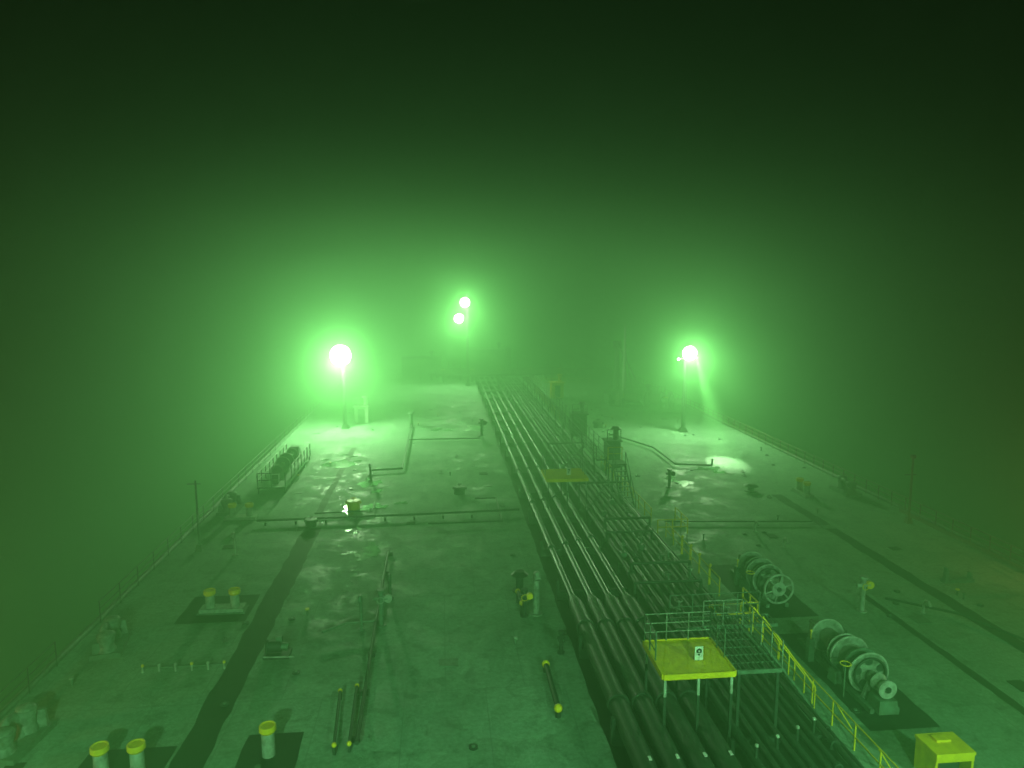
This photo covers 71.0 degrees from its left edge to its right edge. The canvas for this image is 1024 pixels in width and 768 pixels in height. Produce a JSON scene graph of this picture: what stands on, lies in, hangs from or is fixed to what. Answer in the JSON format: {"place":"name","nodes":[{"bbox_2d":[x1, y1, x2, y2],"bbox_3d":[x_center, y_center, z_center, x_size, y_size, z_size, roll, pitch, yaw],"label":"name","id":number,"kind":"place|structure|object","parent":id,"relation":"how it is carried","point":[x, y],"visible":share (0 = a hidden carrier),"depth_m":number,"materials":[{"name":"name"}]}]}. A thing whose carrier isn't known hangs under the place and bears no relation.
{"place":"outdoors","nodes":[
{"label":"outdoors","id":0,"kind":"place"},
{"bbox_2d":[262,635,293,659],"bbox_3d":[-10.162,11.480,31.416,1.319,0.833,0.840,-1,8,-6],"label":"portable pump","id":1,"kind":"object","parent":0,"point":[277,648],"visible":1,"depth_m":31.26,"materials":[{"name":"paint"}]},
{"bbox_2d":[401,351,441,376],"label":"deck house","id":2,"kind":"structure","parent":0,"point":[410,364],"depth_m":129.72,"materials":[{"name":"paint"}]},
{"bbox_2d":[0,293,1023,709],"bbox_3d":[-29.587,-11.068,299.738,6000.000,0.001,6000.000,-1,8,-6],"label":"sea","id":3,"kind":"structure","parent":0,"point":[128,423],"depth_m":207.81,"materials":[{"name":"black"}]},
{"bbox_2d":[0,338,1023,767],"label":"ship deck","id":4,"kind":"structure","parent":3,"relation":"on","point":[454,596],"depth_m":37.27,"materials":[{"name":"green paint"}]},
{"bbox_2d":[0,702,55,766],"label":"roller fairlead","id":5,"kind":"object","parent":4,"relation":"on","point":[25,736],"visible":1,"depth_m":25.36,"materials":[{"name":"green paint"}]},
{"bbox_2d":[89,615,131,661],"bbox_3d":[-17.983,11.231,32.159,1.235,1.251,2.280,-2,8,-17],"label":"roller fairlead","id":6,"kind":"object","parent":4,"relation":"on","point":[113,635],"visible":1,"depth_m":31.48,"materials":[{"name":"green paint"}]},
{"bbox_2d":[78,746,176,767],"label":"bollard foundation","id":7,"kind":"object","parent":4,"relation":"on","point":[157,757],"visible":0.6,"depth_m":24.60,"materials":[{"name":"metal"}]},
{"bbox_2d":[89,738,145,767],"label":"mooring bollard","id":8,"kind":"object","parent":7,"relation":"on","point":[98,751],"visible":1,"depth_m":23.54,"materials":[{"name":"metal"}]},
{"bbox_2d":[141,660,225,672],"bbox_3d":[-13.816,11.890,30.231,3.440,0.370,0.140,-1,8,-6],"label":"chain barrier","id":9,"kind":"object","parent":4,"relation":"on","point":[175,666],"visible":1,"depth_m":30.19,"materials":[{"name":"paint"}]},
{"bbox_2d":[0,352,370,712],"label":"port deck railing","id":10,"kind":"object","parent":4,"relation":"on","point":[119,591],"visible":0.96,"depth_m":42.53,"materials":[{"name":"metal"}]},
{"bbox_2d":[187,480,203,551],"bbox_3d":[-19.266,8.035,43.769,0.800,4.400,0.400,-1,8,-6],"label":"deck pole","id":11,"kind":"object","parent":4,"relation":"on","point":[199,547],"visible":1,"depth_m":43.82,"materials":[{"name":"grey metal"}]},
{"bbox_2d":[174,594,259,623],"bbox_3d":[-14.721,11.284,36.092,3.340,0.001,3.100,-1,8,-6],"label":"bollard foundation","id":12,"kind":"object","parent":4,"relation":"on","point":[188,614],"visible":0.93,"depth_m":35.44,"materials":[{"name":"metal"}]},
{"bbox_2d":[196,587,248,615],"bbox_3d":[-14.428,10.765,35.798,2.300,1.115,0.900,-1,8,-6],"label":"mooring bollard","id":13,"kind":"object","parent":12,"relation":"on","point":[233,606],"visible":1,"depth_m":35.60,"materials":[{"name":"metal"}]},
{"bbox_2d":[216,491,243,515],"bbox_3d":[-20.354,8.552,51.841,1.300,1.317,2.400,-1,8,-6],"label":"roller fairlead","id":14,"kind":"object","parent":4,"relation":"on","point":[228,498],"visible":0.82,"depth_m":51.17,"materials":[{"name":"green paint"}]},
{"bbox_2d":[230,532,238,555],"bbox_3d":[-16.661,9.578,43.023,0.358,1.542,0.751,-1,8,-6],"label":"vent post","id":15,"kind":"object","parent":4,"relation":"on","point":[233,535],"visible":1,"depth_m":43.15,"materials":[{"name":"metal"}]},
{"bbox_2d":[223,502,259,521],"bbox_3d":[-18.863,8.854,50.003,2.250,1.115,0.900,-1,8,-6],"label":"mooring bollard","id":16,"kind":"object","parent":4,"relation":"on","point":[249,515],"visible":1,"depth_m":49.79,"materials":[{"name":"metal"}]},
{"bbox_2d":[168,528,320,767],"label":"painted walkway","id":17,"kind":"structure","parent":4,"relation":"on","point":[196,748],"depth_m":30.66,"materials":[{"name":"paint"}]},
{"bbox_2d":[235,732,303,767],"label":"bollard foundation","id":18,"kind":"object","parent":4,"relation":"on","point":[287,746],"visible":0.88,"depth_m":24.93,"materials":[{"name":"metal"}]},
{"bbox_2d":[259,720,276,758],"bbox_3d":[-8.398,12.253,24.738,0.573,1.115,0.573,-1,8,-6],"label":"mooring bollard","id":19,"kind":"object","parent":18,"relation":"on","point":[267,729],"visible":1,"depth_m":24.57,"materials":[{"name":"metal"}]},
{"bbox_2d":[257,443,310,493],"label":"winch platform","id":20,"kind":"structure","parent":4,"relation":"on","point":[288,465],"depth_m":59.90,"materials":[{"name":"green paint"}]},
{"bbox_2d":[304,516,317,527],"bbox_3d":[-13.595,9.274,48.604,0.900,0.655,0.990,-1,8,-6],"label":"tank hatch","id":21,"kind":"object","parent":4,"relation":"on","point":[310,521],"visible":1,"depth_m":48.32,"materials":[{"name":"paint"}]},
{"bbox_2d":[317,448,355,511],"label":"painted walkway","id":22,"kind":"structure","parent":4,"relation":"on","point":[327,496],"depth_m":58.51,"materials":[{"name":"paint"}]},
{"bbox_2d":[332,688,342,754],"bbox_3d":[-6.431,12.361,26.470,0.180,0.440,3.584,-1,8,-10],"label":"drain pipe with yellow ends","id":23,"kind":"object","parent":4,"relation":"on","point":[334,744],"visible":1,"depth_m":26.03,"materials":[{"name":"paint"}]},
{"bbox_2d":[320,454,360,468],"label":"puddle","id":24,"kind":"object","parent":4,"relation":"on","point":[338,464],"visible":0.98,"depth_m":65.72,"materials":[{"name":"grey liquid"}]},
{"bbox_2d":[329,345,352,428],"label":"floodlight mast","id":25,"kind":"object","parent":4,"relation":"on","point":[340,355],"visible":1,"depth_m":80.97,"materials":[{"name":"metal"}]},
{"bbox_2d":[347,683,358,752],"bbox_3d":[-5.908,12.345,26.774,0.180,0.390,3.876,-1,8,-8],"label":"drain pipe with yellow ends","id":26,"kind":"object","parent":4,"relation":"on","point":[349,743],"visible":1,"depth_m":26.32,"materials":[{"name":"paint"}]},
{"bbox_2d":[345,497,360,510],"bbox_3d":[-11.563,8.677,52.389,1.140,0.830,1.254,-1,8,-6],"label":"tank hatch","id":27,"kind":"object","parent":4,"relation":"on","point":[353,503],"visible":1,"depth_m":51.99,"materials":[{"name":"yellow paint"}]},
{"bbox_2d":[345,526,362,534],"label":"puddle","id":28,"kind":"object","parent":4,"relation":"on","point":[348,530],"visible":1,"depth_m":47.65,"materials":[{"name":"grey liquid"}]},
{"bbox_2d":[322,550,392,744],"bbox_3d":[-7.537,11.366,34.012,2.608,0.401,18.561,-1,8,-6],"label":"tank cleaning pipe","id":29,"kind":"object","parent":4,"relation":"on","point":[355,740],"visible":0.95,"depth_m":31.08,"materials":[{"name":"metal"}]},
{"bbox_2d":[342,542,380,560],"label":"puddle","id":30,"kind":"object","parent":4,"relation":"on","point":[374,549],"visible":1,"depth_m":43.69,"materials":[{"name":"grey liquid"}]},
{"bbox_2d":[358,594,364,630],"bbox_3d":[-7.076,10.702,33.582,0.318,1.832,0.723,-1,8,-6],"label":"vent post","id":31,"kind":"object","parent":4,"relation":"on","point":[361,627],"visible":1,"depth_m":33.73,"materials":[{"name":"green metal"}]},
{"bbox_2d":[353,395,370,423],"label":"foam station","id":32,"kind":"object","parent":4,"relation":"on","point":[361,413],"visible":1,"depth_m":85.10,"materials":[{"name":"paint"}]},
{"bbox_2d":[356,478,381,492],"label":"puddle","id":33,"kind":"object","parent":4,"relation":"on","point":[365,484],"visible":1,"depth_m":58.77,"materials":[{"name":"green liquid"}]},
{"bbox_2d":[368,464,372,480],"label":"vent post","id":34,"kind":"object","parent":4,"relation":"on","point":[370,477],"visible":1,"depth_m":59.87,"materials":[{"name":"metal"}]},
{"bbox_2d":[344,501,407,515],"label":"puddle","id":35,"kind":"object","parent":4,"relation":"on","point":[367,507],"visible":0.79,"depth_m":52.85,"materials":[{"name":"grey liquid"}]},
{"bbox_2d":[373,588,391,627],"bbox_3d":[-6.135,10.628,34.175,0.871,1.820,0.478,-1,8,-6],"label":"vent post","id":36,"kind":"object","parent":4,"relation":"on","point":[380,599],"visible":0.99,"depth_m":34.06,"materials":[{"name":"green metal"}]},
{"bbox_2d":[257,497,518,525],"bbox_3d":[-8.488,9.114,50.822,18.006,0.382,5.602,-1,8,-6],"label":"deck cross pipe","id":37,"kind":"object","parent":4,"relation":"on","point":[499,510],"visible":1,"depth_m":49.89,"materials":[{"name":"metal"}]},
{"bbox_2d":[387,573,392,597],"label":"vent post","id":38,"kind":"object","parent":4,"relation":"on","point":[389,583],"visible":0.81,"depth_m":37.20,"materials":[{"name":"metal"}]},
{"bbox_2d":[408,411,414,427],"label":"vent post","id":39,"kind":"object","parent":4,"relation":"on","point":[410,413],"visible":0.89,"depth_m":82.36,"materials":[{"name":"green metal"}]},
{"bbox_2d":[367,425,479,476],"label":"foam line pipe","id":40,"kind":"object","parent":4,"relation":"on","point":[398,468],"visible":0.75,"depth_m":71.19,"materials":[{"name":"metal"}]},
{"bbox_2d":[453,483,465,494],"bbox_3d":[-4.106,8.185,56.209,1.080,0.786,1.188,-1,8,-6],"label":"tank hatch","id":41,"kind":"object","parent":4,"relation":"on","point":[459,488],"visible":1,"depth_m":55.83,"materials":[{"name":"paint"}]},
{"bbox_2d":[453,294,469,385],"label":"foremast","id":42,"kind":"object","parent":4,"relation":"on","point":[464,302],"visible":1,"depth_m":116.29,"materials":[{"name":"metal"}]},
{"bbox_2d":[431,425,505,430],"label":"puddle","id":43,"kind":"object","parent":4,"relation":"on","point":[475,427],"visible":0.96,"depth_m":81.52,"materials":[{"name":"grey liquid"}]},
{"bbox_2d":[478,418,486,435],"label":"vent post","id":44,"kind":"object","parent":4,"relation":"on","point":[482,422],"visible":1,"depth_m":78.25,"materials":[{"name":"metal"}]},
{"bbox_2d":[469,342,511,367],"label":"deck house","id":45,"kind":"structure","parent":4,"relation":"on","point":[492,357],"depth_m":134.32,"materials":[{"name":"paint"}]},
{"bbox_2d":[414,358,592,381],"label":"cargo manifold","id":46,"kind":"object","parent":4,"relation":"on","point":[501,371],"visible":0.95,"depth_m":126.13,"materials":[{"name":"paint"}]},
{"bbox_2d":[4,407,1023,767],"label":"deck fittings","id":47,"kind":"object","parent":4,"relation":"on","point":[920,619],"visible":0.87,"depth_m":35.16,"materials":[{"name":"green paint"}]},
{"bbox_2d":[515,588,521,614],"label":"post","id":48,"kind":"object","parent":4,"relation":"on","point":[518,599],"visible":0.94,"depth_m":36.25,"materials":[{"name":"metal"}]},
{"bbox_2d":[511,569,528,593],"bbox_3d":[0.410,10.456,38.153,0.954,1.100,0.954,-1,8,-6],"label":"vent post","id":49,"kind":"object","parent":4,"relation":"on","point":[519,575],"visible":0.78,"depth_m":37.98,"materials":[{"name":"metal"}]},
{"bbox_2d":[519,587,532,617],"bbox_3d":[0.687,10.697,35.161,0.679,1.420,0.418,-1,8,-6],"label":"vent post","id":50,"kind":"object","parent":4,"relation":"on","point":[524,595],"visible":1,"depth_m":35.07,"materials":[{"name":"metal"}]},
{"bbox_2d":[529,571,542,616],"bbox_3d":[1.199,10.234,35.212,0.676,2.323,0.974,-1,8,-6],"label":"vent post","id":51,"kind":"object","parent":4,"relation":"on","point":[535,612],"visible":1,"depth_m":35.23,"materials":[{"name":"metal"}]},
{"bbox_2d":[542,660,561,718],"bbox_3d":[1.576,12.043,28.546,0.330,0.515,3.514,-1,8,-6],"label":"drain pipe with yellow ends","id":52,"kind":"object","parent":4,"relation":"on","point":[557,704],"visible":1,"depth_m":28.08,"materials":[{"name":"paint"}]},
{"bbox_2d":[549,374,564,397],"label":"foam station","id":53,"kind":"object","parent":4,"relation":"on","point":[557,388],"visible":0.99,"depth_m":104.47,"materials":[{"name":"yellow paint"}]},
{"bbox_2d":[557,630,567,654],"bbox_3d":[2.231,11.372,31.645,0.487,1.020,0.358,-1,8,-6],"label":"vent post","id":54,"kind":"object","parent":4,"relation":"on","point":[562,636],"visible":1,"depth_m":31.58,"materials":[{"name":"metal"}]},
{"bbox_2d":[541,454,588,520],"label":"yellow access platform","id":55,"kind":"structure","parent":4,"relation":"on","point":[578,475],"depth_m":50.35,"materials":[{"name":"paint"}]},
{"bbox_2d":[522,372,609,484],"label":"fore aft catwalk","id":56,"kind":"object","parent":4,"relation":"on","point":[564,421],"visible":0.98,"depth_m":73.10,"materials":[{"name":"paint"}]},
{"bbox_2d":[568,402,588,436],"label":"foam station","id":57,"kind":"object","parent":4,"relation":"on","point":[582,414],"visible":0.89,"depth_m":77.58,"materials":[{"name":"paint"}]},
{"bbox_2d":[592,419,603,427],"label":"tank hatch","id":58,"kind":"object","parent":4,"relation":"on","point":[598,423],"visible":1,"depth_m":82.35,"materials":[{"name":"paint"}]},
{"bbox_2d":[474,376,741,767],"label":"cargo pipeline","id":59,"kind":"object","parent":4,"relation":"on","point":[631,736],"visible":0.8,"depth_m":29.97,"materials":[{"name":"paint"}]},
{"bbox_2d":[602,426,622,467],"bbox_3d":[9.034,5.621,64.525,1.547,3.650,1.500,-1,8,-6],"label":"foam station","id":60,"kind":"object","parent":4,"relation":"on","point":[615,440],"visible":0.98,"depth_m":63.98,"materials":[{"name":"paint"}]},
{"bbox_2d":[607,447,635,510],"bbox_3d":[8.192,7.050,53.613,1.200,3.811,4.536,-1,8,-6],"label":"catwalk stair","id":61,"kind":"object","parent":4,"relation":"on","point":[621,463],"visible":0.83,"depth_m":54.11,"materials":[{"name":"metal"}]},
{"bbox_2d":[612,327,634,403],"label":"signal mast","id":62,"kind":"object","parent":4,"relation":"on","point":[624,356],"visible":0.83,"depth_m":98.42,"materials":[{"name":"metal"}]},
{"bbox_2d":[613,341,635,388],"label":"hose handling crane","id":63,"kind":"object","parent":4,"relation":"on","point":[617,345],"visible":0.88,"depth_m":113.37,"materials":[{"name":"green paint"}]},
{"bbox_2d":[536,388,719,595],"bbox_3d":[7.800,5.616,73.785,2.085,1.190,73.574,-1,8,-6],"label":"yellow handrail","id":64,"kind":"object","parent":4,"relation":"on","point":[698,554],"visible":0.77,"depth_m":46.76,"materials":[{"name":"metal"}]},
{"bbox_2d":[603,384,665,403],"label":"deck store","id":65,"kind":"structure","parent":4,"relation":"on","point":[608,399],"depth_m":100.37,"materials":[{"name":"green paint"}]},
{"bbox_2d":[610,389,685,412],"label":"mooring winch","id":66,"kind":"object","parent":4,"relation":"on","point":[648,398],"visible":1,"depth_m":94.50,"materials":[{"name":"green paint"}]},
{"bbox_2d":[609,433,712,465],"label":"foam line pipe","id":67,"kind":"object","parent":4,"relation":"on","point":[673,462],"visible":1,"depth_m":65.92,"materials":[{"name":"metal"}]},
{"bbox_2d":[474,376,850,767],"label":"pipe trench","id":68,"kind":"object","parent":4,"relation":"on","point":[619,753],"visible":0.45,"depth_m":39.02,"materials":[{"name":"metal"}]},
{"bbox_2d":[666,468,674,487],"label":"vent post","id":69,"kind":"object","parent":4,"relation":"on","point":[670,473],"visible":1,"depth_m":57.86,"materials":[{"name":"metal"}]},
{"bbox_2d":[664,476,693,486],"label":"puddle","id":70,"kind":"object","parent":4,"relation":"on","point":[684,483],"visible":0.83,"depth_m":59.36,"materials":[{"name":"green liquid"}]},
{"bbox_2d":[496,375,863,767],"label":"service pipeline","id":71,"kind":"object","parent":4,"relation":"on","point":[826,732],"visible":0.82,"depth_m":34.97,"materials":[{"name":"paint"}]},
{"bbox_2d":[676,346,696,431],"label":"floodlight mast","id":72,"kind":"object","parent":4,"relation":"on","point":[688,353],"visible":1,"depth_m":79.37,"materials":[{"name":"metal"}]},
{"bbox_2d":[643,611,736,744],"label":"yellow access platform","id":73,"kind":"structure","parent":4,"relation":"on","point":[687,658],"depth_m":25.32,"materials":[{"name":"paint"}]},
{"bbox_2d":[697,466,727,473],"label":"puddle","id":74,"kind":"object","parent":4,"relation":"on","point":[714,468],"visible":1,"depth_m":63.95,"materials":[{"name":"clear liquid"}]},
{"bbox_2d":[669,591,815,747],"bbox_3d":[9.237,10.370,28.023,4.442,3.971,6.170,-1,8,-6],"label":"pipe crossing catwalk","id":75,"kind":"object","parent":4,"relation":"on","point":[759,640],"visible":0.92,"depth_m":27.21,"materials":[{"name":"green paint"}]},
{"bbox_2d":[743,483,758,492],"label":"vent post","id":76,"kind":"object","parent":4,"relation":"on","point":[751,487],"visible":1,"depth_m":56.70,"materials":[{"name":"metal"}]},
{"bbox_2d":[753,521,758,531],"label":"vent post","id":77,"kind":"object","parent":4,"relation":"on","point":[755,522],"visible":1,"depth_m":47.40,"materials":[{"name":"metal"}]},
{"bbox_2d":[706,564,817,618],"bbox_3d":[13.154,10.963,38.482,3.263,0.001,6.800,-1,8,-6],"label":"winch foundation","id":78,"kind":"object","parent":4,"relation":"on","point":[797,607],"visible":0.41,"depth_m":36.79,"materials":[{"name":"metal"}]},
{"bbox_2d":[730,551,793,607],"bbox_3d":[12.984,10.056,38.328,2.020,1.845,4.850,-1,8,-6],"label":"mooring winch","id":79,"kind":"object","parent":78,"relation":"on","point":[751,571],"visible":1,"depth_m":37.15,"materials":[{"name":"green paint"}]},
{"bbox_2d":[578,350,1023,572],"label":"starboard deck railing","id":80,"kind":"object","parent":4,"relation":"on","point":[979,548],"visible":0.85,"depth_m":49.73,"materials":[{"name":"metal"}]},
{"bbox_2d":[791,477,815,497],"bbox_3d":[22.735,8.036,56.080,0.900,1.115,2.250,-1,8,-6],"label":"mooring bollard","id":81,"kind":"object","parent":4,"relation":"on","point":[802,492],"visible":1,"depth_m":55.66,"materials":[{"name":"metal"}]},
{"bbox_2d":[709,587,898,767],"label":"yellow handrail","id":82,"kind":"object","parent":4,"relation":"on","point":[840,709],"visible":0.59,"depth_m":27.36,"materials":[{"name":"metal"}]},
{"bbox_2d":[664,521,1023,640],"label":"foam line pipe","id":83,"kind":"object","parent":4,"relation":"on","point":[963,615],"visible":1,"depth_m":35.71,"materials":[{"name":"metal"}]},
{"bbox_2d":[829,475,861,496],"bbox_3d":[26.218,7.937,56.415,1.300,1.317,2.400,-1,8,-6],"label":"roller fairlead","id":84,"kind":"object","parent":4,"relation":"on","point":[845,487],"visible":1,"depth_m":55.68,"materials":[{"name":"green paint"}]},
{"bbox_2d":[778,633,939,730],"bbox_3d":[14.056,12.116,29.906,2.773,0.001,7.400,-1,8,-6],"label":"winch foundation","id":85,"kind":"object","parent":4,"relation":"on","point":[911,715],"visible":0.5,"depth_m":27.53,"materials":[{"name":"metal"}]},
{"bbox_2d":[797,618,899,714],"bbox_3d":[13.689,11.207,29.777,2.020,1.845,5.960,-1,8,-6],"label":"mooring winch","id":86,"kind":"object","parent":85,"relation":"on","point":[859,665],"visible":1,"depth_m":28.60,"materials":[{"name":"green paint"}]},
{"bbox_2d":[856,575,873,612],"bbox_3d":[17.528,10.422,35.703,0.871,1.820,0.478,-1,8,-6],"label":"vent post","id":87,"kind":"object","parent":4,"relation":"on","point":[863,584],"visible":1,"depth_m":35.60,"materials":[{"name":"metal"}]},
{"bbox_2d":[772,494,1023,652],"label":"painted walkway","id":88,"kind":"structure","parent":4,"relation":"on","point":[957,606],"depth_m":39.69,"materials":[{"name":"paint"}]},
{"bbox_2d":[904,455,915,523],"bbox_3d":[27.047,7.170,48.892,0.800,4.750,0.400,-1,8,-6],"label":"deck pole","id":89,"kind":"object","parent":4,"relation":"on","point":[908,519],"visible":1,"depth_m":48.91,"materials":[{"name":"metal"}]},
{"bbox_2d":[920,599,931,613],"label":"vent post","id":90,"kind":"object","parent":4,"relation":"on","point":[923,606],"visible":1,"depth_m":35.49,"materials":[{"name":"metal"}]},
{"bbox_2d":[859,594,1023,714],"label":"painted walkway","id":91,"kind":"structure","parent":4,"relation":"on","point":[1003,696],"depth_m":30.91,"materials":[{"name":"paint"}]},
{"bbox_2d":[914,732,975,767],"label":"yellow equipment cabinet","id":92,"kind":"object","parent":4,"relation":"on","point":[944,750],"visible":1,"depth_m":23.51,"materials":[{"name":"metal"}]},
{"bbox_2d":[940,567,974,583],"bbox_3d":[24.412,10.423,39.332,1.700,0.850,0.400,-1,8,-6],"label":"deck chock","id":93,"kind":"object","parent":4,"relation":"on","point":[947,579],"visible":1,"depth_m":39.22,"materials":[{"name":"green paint"}]},
{"bbox_2d":[0,0,1023,293],"label":"sky","id":94,"kind":"structure","parent":0,"point":[147,146],"materials":[{"name":"green"}]}
]}

